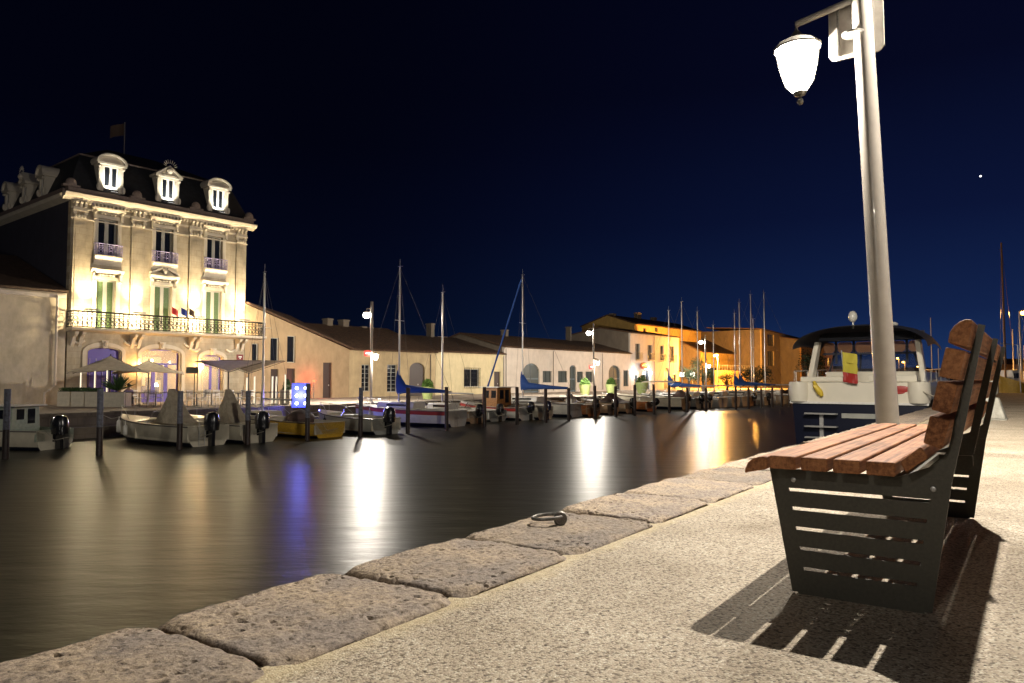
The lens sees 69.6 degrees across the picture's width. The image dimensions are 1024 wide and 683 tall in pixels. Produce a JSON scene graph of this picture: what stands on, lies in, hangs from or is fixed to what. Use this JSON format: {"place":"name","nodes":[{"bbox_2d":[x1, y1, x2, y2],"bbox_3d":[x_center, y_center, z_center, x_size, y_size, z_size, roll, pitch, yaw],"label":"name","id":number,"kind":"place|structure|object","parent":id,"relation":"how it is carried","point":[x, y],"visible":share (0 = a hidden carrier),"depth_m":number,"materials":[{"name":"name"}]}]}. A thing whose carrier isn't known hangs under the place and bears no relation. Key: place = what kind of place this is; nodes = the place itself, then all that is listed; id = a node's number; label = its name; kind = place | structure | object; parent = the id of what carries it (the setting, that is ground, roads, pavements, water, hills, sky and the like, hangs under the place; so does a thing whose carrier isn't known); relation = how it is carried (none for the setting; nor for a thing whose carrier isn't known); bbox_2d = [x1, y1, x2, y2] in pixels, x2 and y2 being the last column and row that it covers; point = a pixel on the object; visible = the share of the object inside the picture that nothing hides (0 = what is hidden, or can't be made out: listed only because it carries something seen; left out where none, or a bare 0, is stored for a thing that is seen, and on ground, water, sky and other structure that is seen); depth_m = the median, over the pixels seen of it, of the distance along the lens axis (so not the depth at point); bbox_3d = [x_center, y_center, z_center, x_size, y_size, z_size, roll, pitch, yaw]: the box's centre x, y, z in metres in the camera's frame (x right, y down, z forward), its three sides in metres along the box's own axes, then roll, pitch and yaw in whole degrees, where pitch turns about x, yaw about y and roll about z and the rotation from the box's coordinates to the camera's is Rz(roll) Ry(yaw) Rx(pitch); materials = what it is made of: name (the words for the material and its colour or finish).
{"place":"outdoors","nodes":[
{"label":"outdoors","id":0,"kind":"place"},
{"bbox_2d":[0,254,68,404],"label":"annex building","id":1,"kind":"structure","parent":0,"point":[32,343],"depth_m":45.30,"materials":[{"name":"paint"}]},
{"bbox_2d":[0,150,266,402],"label":"hotel","id":2,"kind":"structure","parent":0,"point":[141,260],"depth_m":51.06,"materials":[{"name":"paint"}]},
{"bbox_2d":[87,348,117,391],"bbox_3d":[-26.982,2.245,48.439,0.060,3.636,1.960,-2,-4,39],"label":"shutter door","id":3,"kind":"structure","parent":2,"relation":"in","point":[99,353],"depth_m":48.32,"materials":[{"name":"purple"}]},
{"bbox_2d":[95,280,114,328],"bbox_3d":[-26.956,-2.429,48.648,0.070,3.234,1.200,-2,-4,39],"label":"window","id":4,"kind":"structure","parent":2,"relation":"in","point":[105,289],"depth_m":48.68,"materials":[{"name":"green"}]},
{"bbox_2d":[98,219,115,255],"bbox_3d":[-26.956,-6.837,48.871,0.070,2.511,1.200,-2,-4,39],"label":"window","id":5,"kind":"structure","parent":2,"relation":"in","point":[106,232],"depth_m":48.89,"materials":[{"name":"black"}]},
{"bbox_2d":[110,122,124,153],"bbox_3d":[-29.601,-14.929,55.233,1.086,3.100,0.102,0,-3,-1],"label":"roof flag","id":6,"kind":"object","parent":2,"relation":"on","point":[117,130],"visible":0.91,"depth_m":55.27,"materials":[{"name":"brown fabric"}]},
{"bbox_2d":[154,285,169,331],"bbox_3d":[-24.593,-2.280,51.603,0.070,3.234,1.200,-2,-4,39],"label":"window","id":7,"kind":"structure","parent":2,"relation":"in","point":[161,301],"depth_m":51.63,"materials":[{"name":"green"}]},
{"bbox_2d":[156,228,171,262],"bbox_3d":[-24.593,-6.688,51.826,0.070,2.511,1.200,-2,-4,39],"label":"window","id":8,"kind":"structure","parent":2,"relation":"in","point":[163,240],"depth_m":51.85,"materials":[{"name":"beige"}]},
{"bbox_2d":[206,290,219,333],"bbox_3d":[-22.243,-2.133,54.528,0.070,3.234,1.200,-2,-4,39],"label":"window","id":9,"kind":"structure","parent":2,"relation":"in","point":[212,297],"depth_m":54.56,"materials":[{"name":"beige"}]},
{"bbox_2d":[207,236,220,268],"bbox_3d":[-22.243,-6.540,54.751,0.070,2.511,1.200,-2,-4,39],"label":"window","id":10,"kind":"structure","parent":2,"relation":"in","point":[213,246],"depth_m":54.78,"materials":[{"name":"beige"}]},
{"bbox_2d":[0,404,795,662],"bbox_3d":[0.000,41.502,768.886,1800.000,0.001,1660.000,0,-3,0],"label":"water","id":11,"kind":"structure","parent":0,"point":[121,532],"depth_m":16.72,"materials":[{"name":"black liquid"}]},
{"bbox_2d":[1,389,10,459],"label":"mooring pile","id":12,"kind":"object","parent":11,"relation":"in","point":[6,425],"visible":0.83,"depth_m":24.85,"materials":[{"name":"paint"}]},
{"bbox_2d":[0,404,73,450],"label":"cabin boat","id":13,"kind":"object","parent":11,"relation":"on","point":[28,432],"visible":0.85,"depth_m":28.27,"materials":[{"name":"grey plastic"}]},
{"bbox_2d":[96,389,103,455],"bbox_3d":[-14.644,3.163,26.144,0.228,2.957,0.216,0,-3,0],"label":"mooring pile","id":14,"kind":"object","parent":11,"relation":"in","point":[99,425],"visible":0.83,"depth_m":26.09,"materials":[{"name":"paint"}]},
{"bbox_2d":[103,389,229,446],"bbox_3d":[-15.133,3.548,31.770,9.842,3.023,2.297,-2,-3,33],"label":"motorboat","id":15,"kind":"object","parent":11,"relation":"on","point":[161,429],"visible":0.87,"depth_m":30.46,"materials":[{"name":"grey plastic"}]},
{"bbox_2d":[176,391,183,449],"bbox_3d":[-12.759,3.321,28.258,0.216,2.853,0.216,0,-3,0],"label":"mooring pile","id":16,"kind":"object","parent":11,"relation":"in","point":[179,438],"visible":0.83,"depth_m":28.20,"materials":[{"name":"paint"}]},
{"bbox_2d":[188,389,277,443],"bbox_3d":[-13.163,3.648,33.044,8.882,3.012,2.297,-2,-4,35],"label":"motorboat","id":17,"kind":"object","parent":11,"relation":"on","point":[232,414],"visible":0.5,"depth_m":31.79,"materials":[{"name":"grey plastic"}]},
{"bbox_2d":[245,391,250,444],"bbox_3d":[-10.922,3.450,30.448,0.220,2.817,0.216,0,-3,0],"label":"mooring pile","id":18,"kind":"object","parent":11,"relation":"in","point":[248,418],"visible":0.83,"depth_m":30.39,"materials":[{"name":"paint"}]},
{"bbox_2d":[219,271,293,420],"bbox_3d":[-13.183,0.391,39.423,8.884,9.190,2.344,-2,-4,40],"label":"sailboat","id":19,"kind":"object","parent":11,"relation":"on","point":[271,412],"visible":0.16,"depth_m":39.41,"materials":[{"name":"white plastic"}]},
{"bbox_2d":[252,406,344,437],"bbox_3d":[-10.698,3.991,35.754,8.691,1.629,2.323,-2,-4,35],"label":"rowing boat","id":20,"kind":"object","parent":11,"relation":"on","point":[291,424],"visible":0.59,"depth_m":34.36,"materials":[{"name":"yellow paint"}]},
{"bbox_2d":[305,384,310,440],"bbox_3d":[-8.984,3.406,32.336,0.209,3.095,0.209,3,-4,-45],"label":"mooring pile","id":21,"kind":"object","parent":11,"relation":"in","point":[307,420],"visible":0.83,"depth_m":32.27,"materials":[{"name":"paint"}]},
{"bbox_2d":[297,402,400,434],"bbox_3d":[-8.360,4.293,37.936,8.882,2.217,2.207,-2,-4,40],"label":"motorboat","id":22,"kind":"object","parent":11,"relation":"on","point":[388,422],"visible":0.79,"depth_m":36.19,"materials":[{"name":"white plastic"}]},
{"bbox_2d":[358,388,362,436],"bbox_3d":[-7.090,3.610,34.460,0.222,2.901,0.216,0,-3,0],"label":"mooring pile","id":23,"kind":"object","parent":11,"relation":"in","point":[360,422],"visible":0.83,"depth_m":34.40,"materials":[{"name":"paint"}]},
{"bbox_2d":[334,266,471,426],"bbox_3d":[-6.405,0.124,43.787,10.609,10.164,2.391,-2,-3,28],"label":"sailboat","id":24,"kind":"object","parent":11,"relation":"on","point":[421,414],"visible":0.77,"depth_m":42.83,"materials":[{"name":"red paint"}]},
{"bbox_2d":[406,388,409,433],"bbox_3d":[-5.161,3.723,36.461,0.217,2.876,0.216,0,-3,0],"label":"mooring pile","id":25,"kind":"object","parent":11,"relation":"in","point":[407,410],"visible":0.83,"depth_m":36.39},
{"bbox_2d":[445,387,448,430],"bbox_3d":[-3.437,3.833,38.709,0.232,2.884,0.216,0,-3,0],"label":"mooring pile","id":26,"kind":"object","parent":11,"relation":"in","point":[446,411],"visible":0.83,"depth_m":38.64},
{"bbox_2d":[417,293,486,423],"bbox_3d":[-4.274,1.006,46.626,8.498,9.203,2.222,-2,-4,37],"label":"sailboat","id":27,"kind":"object","parent":11,"relation":"on","point":[476,414],"visible":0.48,"depth_m":46.03,"materials":[{"name":"white plastic"}]},
{"bbox_2d":[426,399,506,421],"bbox_3d":[-2.862,4.756,48.394,8.115,1.935,2.230,-2,-4,40],"label":"motorboat","id":28,"kind":"object","parent":11,"relation":"on","point":[498,413],"visible":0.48,"depth_m":46.57,"materials":[{"name":"white plastic"}]},
{"bbox_2d":[460,387,536,420],"bbox_3d":[-1.314,4.421,50.379,9.458,2.655,2.522,-2,-4,40],"label":"cabin boat","id":29,"kind":"object","parent":11,"relation":"on","point":[495,396],"visible":0.61,"depth_m":49.24,"materials":[{"name":"red paint"}]},
{"bbox_2d":[471,398,553,419],"bbox_3d":[0.318,4.739,50.677,8.113,2.004,2.235,-2,-4,40],"label":"motorboat","id":30,"kind":"object","parent":11,"relation":"on","point":[539,414],"visible":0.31,"depth_m":48.74,"materials":[{"name":"white plastic"}]},
{"bbox_2d":[487,274,587,416],"bbox_3d":[1.177,0.148,54.832,11.376,11.228,2.689,-2,-3,33],"label":"sailboat","id":31,"kind":"object","parent":11,"relation":"on","point":[559,410],"visible":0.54,"depth_m":53.98,"materials":[{"name":"white plastic"}]},
{"bbox_2d":[542,394,604,416],"bbox_3d":[4.009,4.919,54.819,8.113,2.062,2.295,-2,-4,40],"label":"motorboat","id":32,"kind":"object","parent":11,"relation":"on","point":[588,412],"visible":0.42,"depth_m":52.94,"materials":[{"name":"orange paint"}]},
{"bbox_2d":[548,395,621,414],"bbox_3d":[5.851,5.189,57.589,7.922,1.951,2.118,-2,-4,40],"label":"motorboat","id":33,"kind":"object","parent":11,"relation":"on","point":[608,409],"visible":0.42,"depth_m":55.71,"materials":[{"name":"white plastic"}]},
{"bbox_2d":[562,393,641,412],"bbox_3d":[7.449,5.200,59.696,8.114,2.068,2.120,-2,-4,40],"label":"motorboat","id":34,"kind":"object","parent":11,"relation":"on","point":[624,405],"visible":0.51,"depth_m":58.30,"materials":[{"name":"white plastic"}]},
{"bbox_2d":[590,393,659,411],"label":"motorboat","id":35,"kind":"object","parent":11,"relation":"on","point":[647,406],"visible":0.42,"depth_m":61.14,"materials":[{"name":"orange paint"}]},
{"bbox_2d":[602,381,698,409],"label":"motorboat","id":36,"kind":"object","parent":11,"relation":"on","point":[678,403],"visible":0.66,"depth_m":65.49,"materials":[{"name":"white plastic"}]},
{"bbox_2d":[641,310,716,407],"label":"sailboat","id":37,"kind":"object","parent":11,"relation":"on","point":[709,396],"visible":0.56,"depth_m":70.27,"materials":[{"name":"white plastic"}]},
{"bbox_2d":[651,390,708,408],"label":"motorboat","id":38,"kind":"object","parent":11,"relation":"on","point":[696,404],"visible":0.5,"depth_m":66.51,"materials":[{"name":"white plastic"}]},
{"bbox_2d":[655,297,733,407],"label":"sailboat","id":39,"kind":"object","parent":11,"relation":"on","point":[721,402],"visible":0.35,"depth_m":71.08,"materials":[{"name":"white plastic"}]},
{"bbox_2d":[676,312,744,406],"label":"sailboat","id":40,"kind":"object","parent":11,"relation":"on","point":[731,403],"visible":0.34,"depth_m":72.91,"materials":[{"name":"white plastic"}]},
{"bbox_2d":[701,324,756,405],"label":"sailboat","id":41,"kind":"object","parent":11,"relation":"on","point":[742,398],"visible":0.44,"depth_m":74.48,"materials":[{"name":"white plastic"}]},
{"bbox_2d":[708,313,783,403],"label":"sailboat","id":42,"kind":"object","parent":11,"relation":"on","point":[737,381],"visible":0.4,"depth_m":80.21,"materials":[{"name":"white plastic"}]},
{"bbox_2d":[710,302,785,403],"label":"sailboat","id":43,"kind":"object","parent":11,"relation":"on","point":[751,392],"visible":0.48,"depth_m":80.67,"materials":[{"name":"white plastic"}]},
{"bbox_2d":[728,318,792,403],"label":"sailboat","id":44,"kind":"object","parent":11,"relation":"on","point":[766,391],"visible":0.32,"depth_m":81.24,"materials":[{"name":"white plastic"}]},
{"bbox_2d":[733,292,801,393],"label":"sailboat","id":45,"kind":"object","parent":11,"relation":"on","point":[774,391],"visible":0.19,"depth_m":85.47,"materials":[{"name":"white plastic"}]},
{"bbox_2d":[789,311,947,443],"bbox_3d":[13.524,1.833,26.017,4.276,5.200,12.617,-2,-4,35],"label":"motor yacht","id":46,"kind":"object","parent":11,"relation":"on","point":[830,403],"visible":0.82,"depth_m":22.05,"materials":[{"name":"white"}]},
{"bbox_2d":[824,340,915,352],"bbox_3d":[11.515,0.171,23.634,2.844,0.340,0.010,-2,-4,35],"label":"canopy window","id":47,"kind":"structure","parent":46,"relation":"in","point":[899,346],"depth_m":23.80,"materials":[{"name":"brown"}]},
{"bbox_2d":[999,243,1023,392],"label":"motorboat","id":48,"kind":"object","parent":11,"relation":"on","point":[1009,381],"visible":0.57,"depth_m":57.86,"materials":[{"name":"plastic"}]},
{"bbox_2d":[1016,312,1023,382],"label":"motorboat","id":49,"kind":"object","parent":11,"relation":"on","point":[1021,364],"visible":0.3,"depth_m":58.00,"materials":[{"name":"plastic"}]},
{"bbox_2d":[39,387,788,413],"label":"quay ground","id":50,"kind":"structure","parent":0,"point":[69,409],"depth_m":54.56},
{"bbox_2d":[57,387,75,405],"bbox_3d":[-26.150,3.235,43.313,0.789,1.142,0.824,0,-3,0],"label":"planter","id":51,"kind":"object","parent":50,"relation":"on","point":[64,397],"visible":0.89,"depth_m":42.91,"materials":[{"name":"concrete"}]},
{"bbox_2d":[70,387,89,406],"bbox_3d":[-25.175,3.223,43.008,0.790,1.136,0.817,0,-3,0],"label":"planter","id":52,"kind":"object","parent":50,"relation":"on","point":[78,398],"visible":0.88,"depth_m":42.62,"materials":[{"name":"concrete"}]},
{"bbox_2d":[85,387,102,406],"bbox_3d":[-24.261,3.213,42.821,0.755,1.136,0.816,0,-3,0],"label":"planter","id":53,"kind":"object","parent":50,"relation":"on","point":[91,398],"visible":0.71,"depth_m":42.42,"materials":[{"name":"concrete"}]},
{"bbox_2d":[66,354,149,391],"bbox_3d":[-24.292,2.307,44.492,4.300,3.113,3.600,1,-3,-26],"label":"parasol","id":54,"kind":"object","parent":50,"relation":"on","point":[110,363],"visible":0.93,"depth_m":43.70,"materials":[{"name":"beige fabric"}]},
{"bbox_2d":[101,374,135,406],"bbox_3d":[-22.701,2.781,42.351,1.986,1.951,1.967,0,-3,0],"label":"planter","id":55,"kind":"object","parent":50,"relation":"on","point":[114,399],"visible":0.89,"depth_m":41.96,"materials":[{"name":"concrete"}]},
{"bbox_2d":[111,359,183,403],"bbox_3d":[-23.665,2.572,47.904,4.200,2.928,3.600,1,-3,-26],"label":"parasol","id":56,"kind":"object","parent":50,"relation":"on","point":[149,366],"visible":0.73,"depth_m":47.33,"materials":[{"name":"beige fabric"}]},
{"bbox_2d":[125,392,289,406],"bbox_3d":[-17.300,3.303,41.946,9.011,0.867,0.040,0,-3,-6],"label":"terrace railing","id":57,"kind":"object","parent":50,"relation":"on","point":[167,393],"visible":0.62,"depth_m":41.65,"materials":[{"name":"black metal"}]},
{"bbox_2d":[193,360,261,388],"bbox_3d":[-17.147,2.531,44.481,3.600,2.665,3.200,2,-3,-31],"label":"parasol","id":58,"kind":"object","parent":50,"relation":"on","point":[228,366],"visible":0.93,"depth_m":43.87,"materials":[{"name":"beige fabric"}]},
{"bbox_2d":[218,360,284,404],"bbox_3d":[-16.300,2.555,45.566,3.700,2.726,3.200,2,-3,-31],"label":"parasol","id":59,"kind":"object","parent":50,"relation":"on","point":[250,368],"visible":0.63,"depth_m":45.14,"materials":[{"name":"beige fabric"}]},
{"bbox_2d":[280,379,291,404],"bbox_3d":[-14.055,3.128,45.937,0.597,1.619,0.800,0,-3,0],"label":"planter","id":60,"kind":"object","parent":50,"relation":"on","point":[286,394],"visible":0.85,"depth_m":45.53,"materials":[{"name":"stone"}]},
{"bbox_2d":[244,301,351,399],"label":"gabled warehouse","id":61,"kind":"structure","parent":50,"relation":"on","point":[309,354],"depth_m":60.01,"materials":[{"name":"beige paint"}]},
{"bbox_2d":[270,338,279,362],"bbox_3d":[-18.892,0.692,58.428,0.290,1.989,0.873,-2,-4,39],"label":"window","id":62,"kind":"structure","parent":61,"relation":"in","point":[274,345],"depth_m":58.60,"materials":[{"name":"beige"}]},
{"bbox_2d":[287,336,294,362],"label":"window","id":63,"kind":"structure","parent":61,"relation":"in","point":[290,339],"depth_m":59.76,"materials":[{"name":"beige"}]},
{"bbox_2d":[323,363,330,397],"bbox_3d":[-15.736,3.278,62.350,0.090,2.973,0.925,-2,-4,39],"label":"door","id":64,"kind":"structure","parent":61,"relation":"in","point":[326,366],"depth_m":62.41,"materials":[{"name":"brown"}]},
{"bbox_2d":[291,383,309,407],"bbox_3d":[-12.165,3.101,42.426,1.040,1.420,0.204,1,-3,-20],"label":"quay light","id":65,"kind":"object","parent":50,"relation":"on","point":[298,395],"visible":0.91,"depth_m":42.34,"materials":[{"name":"blue"}]},
{"bbox_2d":[363,302,378,402],"bbox_3d":[-9.418,0.718,49.077,1.444,6.750,0.487,-2,-4,40],"label":"street lamp","id":66,"kind":"object","parent":50,"relation":"on","point":[366,313],"visible":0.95,"depth_m":48.96,"materials":[{"name":"metal"}]},
{"bbox_2d":[306,318,437,396],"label":"sand house","id":67,"kind":"structure","parent":50,"relation":"on","point":[416,355],"depth_m":68.58,"materials":[{"name":"paint"}]},
{"bbox_2d":[361,365,369,391],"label":"window","id":68,"kind":"structure","parent":67,"relation":"in","point":[365,386],"depth_m":65.73,"materials":[{"name":"beige"}]},
{"bbox_2d":[387,364,395,391],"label":"window","id":69,"kind":"structure","parent":67,"relation":"in","point":[391,377],"depth_m":68.16,"materials":[{"name":"beige"}]},
{"bbox_2d":[409,363,423,395],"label":"door","id":70,"kind":"structure","parent":67,"relation":"in","point":[416,378],"depth_m":70.58,"materials":[{"name":"grey"}]},
{"bbox_2d":[40,391,787,426],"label":"quay wall","id":71,"kind":"structure","parent":50,"relation":"on","point":[74,421],"depth_m":35.68,"materials":[{"name":"stone"}]},
{"bbox_2d":[69,416,318,438],"bbox_3d":[-33.926,3.692,17.214,1.095,1.200,76.001,-2,-4,40],"label":"quay ledge","id":72,"kind":"object","parent":71,"relation":"attached to","point":[82,432],"depth_m":33.74,"materials":[{"name":"stone"}]},
{"bbox_2d":[39,390,787,416],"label":"quay kerb","id":73,"kind":"structure","parent":71,"relation":"on","point":[146,411],"depth_m":38.86,"materials":[{"name":"stone"}]},
{"bbox_2d":[400,323,506,394],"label":"cream house","id":74,"kind":"structure","parent":50,"relation":"on","point":[478,361],"depth_m":76.96,"materials":[{"name":"paint"}]},
{"bbox_2d":[464,368,480,387],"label":"window","id":75,"kind":"structure","parent":74,"relation":"in","point":[472,374],"depth_m":76.62,"materials":[{"name":"beige"}]},
{"bbox_2d":[586,324,599,395],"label":"street lamp","id":76,"kind":"object","parent":50,"relation":"on","point":[588,332],"visible":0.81,"depth_m":68.46,"materials":[{"name":"metal"}]},
{"bbox_2d":[571,327,679,389],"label":"white townhouse","id":77,"kind":"structure","parent":50,"relation":"on","point":[641,346],"depth_m":106.83,"materials":[{"name":"paint"}]},
{"bbox_2d":[580,312,702,387],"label":"tall yellow house","id":78,"kind":"structure","parent":50,"relation":"on","point":[635,323],"depth_m":123.77,"materials":[{"name":"paint"}]},
{"bbox_2d":[635,375,648,393],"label":"street planter","id":79,"kind":"object","parent":50,"relation":"on","point":[640,386],"visible":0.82,"depth_m":77.36,"materials":[{"name":"green plastic"}]},
{"bbox_2d":[677,366,699,391],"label":"tree","id":80,"kind":"object","parent":50,"relation":"on","point":[690,374],"visible":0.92,"depth_m":89.64,"materials":[{"name":"green plant"}]},
{"bbox_2d":[690,357,712,391],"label":"tree","id":81,"kind":"object","parent":50,"relation":"on","point":[709,371],"visible":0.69,"depth_m":91.55,"materials":[{"name":"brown plant"}]},
{"bbox_2d":[714,365,756,387],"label":"garden wall","id":82,"kind":"structure","parent":50,"relation":"on","point":[720,372],"depth_m":126.98,"materials":[{"name":"yellow paint"}]},
{"bbox_2d":[701,327,798,386],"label":"yellow corner house","id":83,"kind":"structure","parent":50,"relation":"on","point":[772,342],"depth_m":140.05,"materials":[{"name":"beige paint"}]},
{"bbox_2d":[737,364,773,389],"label":"tree","id":84,"kind":"object","parent":50,"relation":"on","point":[748,371],"visible":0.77,"depth_m":98.35,"materials":[{"name":"green plant"}]},
{"bbox_2d":[780,337,824,386],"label":"brown house","id":85,"kind":"structure","parent":50,"relation":"on","point":[789,364],"depth_m":143.65,"materials":[{"name":"orange paint"}]},
{"bbox_2d":[797,347,828,376],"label":"tree","id":86,"kind":"object","parent":50,"relation":"on","point":[808,361],"visible":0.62,"depth_m":87.34,"materials":[{"name":"green plant"}]},
{"bbox_2d":[0,0,1023,368],"label":"sky","id":87,"kind":"structure","parent":0,"point":[625,158],"materials":[{"name":"blue"}]},
{"bbox_2d":[450,326,631,392],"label":"long white house","id":88,"kind":"structure","parent":0,"point":[575,360],"depth_m":89.79,"materials":[{"name":"paint"}]},
{"bbox_2d":[524,363,537,392],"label":"door","id":89,"kind":"structure","parent":88,"relation":"in","point":[532,371],"depth_m":84.83,"materials":[{"name":"grey"}]},
{"bbox_2d":[252,393,1023,682],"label":"pavement","id":90,"kind":"structure","parent":0,"point":[706,594],"depth_m":2.26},
{"bbox_2d":[774,0,899,424],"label":"street lamp","id":91,"kind":"object","parent":90,"relation":"on","point":[796,53],"visible":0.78,"depth_m":7.74,"materials":[{"name":"metal"}]},
{"bbox_2d":[828,0,884,61],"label":"road sign","id":92,"kind":"object","parent":91,"relation":"attached to","point":[842,31],"visible":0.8,"depth_m":8.04,"materials":[{"name":"grey metal"}]},
{"bbox_2d":[745,319,1005,613],"bbox_3d":[1.712,0.444,3.201,0.697,0.912,2.200,-2,-4,35],"label":"park bench","id":93,"kind":"object","parent":90,"relation":"on","point":[934,455],"visible":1,"depth_m":2.43,"materials":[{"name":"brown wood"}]},
{"bbox_2d":[982,381,1007,420],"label":"mooring block","id":94,"kind":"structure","parent":90,"relation":"on","point":[998,413],"depth_m":13.11,"materials":[{"name":"concrete"}]},
{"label":"quay wall","id":95,"kind":"object","parent":90,"relation":"on","visible":0},
{"bbox_2d":[0,627,263,682],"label":"coping stone","id":96,"kind":"object","parent":95,"relation":"on","point":[140,655],"visible":0.99,"depth_m":1.85,"materials":[{"name":"stone"}]},
{"bbox_2d":[157,574,450,666],"bbox_3d":[-0.633,0.966,2.323,0.634,0.278,0.714,-2,-4,35],"label":"coping stone","id":97,"kind":"object","parent":95,"relation":"on","point":[302,621],"visible":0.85,"depth_m":2.22,"materials":[{"name":"stone"}]},
{"bbox_2d":[344,538,566,597],"bbox_3d":[-0.211,0.994,2.918,0.628,0.276,0.714,-2,-4,35],"label":"coping stone","id":98,"kind":"object","parent":95,"relation":"on","point":[460,568],"visible":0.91,"depth_m":2.81,"materials":[{"name":"stone"}]},
{"bbox_2d":[465,512,652,554],"bbox_3d":[0.243,1.030,3.557,0.644,0.277,0.824,-2,-4,35],"label":"coping stone","id":99,"kind":"object","parent":95,"relation":"on","point":[576,534],"visible":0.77,"depth_m":3.43,"materials":[{"name":"stone"}]},
{"bbox_2d":[531,511,566,525],"bbox_3d":[0.181,0.868,3.628,0.178,0.072,0.137,0,-3,-8],"label":"mooring ring","id":100,"kind":"object","parent":99,"relation":"on","point":[558,518],"visible":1,"depth_m":3.60,"materials":[{"name":"grey metal"}]},
{"bbox_2d":[561,493,708,523],"bbox_3d":[0.705,1.056,4.210,0.629,0.277,0.744,-2,-4,35],"label":"coping stone","id":101,"kind":"object","parent":95,"relation":"on","point":[653,509],"visible":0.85,"depth_m":4.09,"materials":[{"name":"stone"}]},
{"bbox_2d":[624,478,753,502],"bbox_3d":[1.176,1.091,4.868,0.649,0.275,0.843,-2,-4,35],"label":"coping stone","id":102,"kind":"object","parent":95,"relation":"on","point":[710,491],"visible":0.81,"depth_m":4.77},
{"bbox_2d":[678,467,771,485],"bbox_3d":[1.665,1.133,5.556,0.637,0.273,0.813,-2,-4,35],"label":"coping stone","id":103,"kind":"object","parent":95,"relation":"on","point":[752,478],"visible":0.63,"depth_m":5.47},
{"bbox_2d":[717,459,800,470],"bbox_3d":[2.122,1.158,6.200,0.636,0.274,0.733,-2,-4,35],"label":"coping stone","id":104,"kind":"object","parent":95,"relation":"on","point":[741,464],"visible":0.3,"depth_m":6.11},
{"bbox_2d":[680,339,736,387],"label":"yellow house","id":105,"kind":"structure","parent":0,"point":[725,357],"depth_m":130.76,"materials":[{"name":"paint"}]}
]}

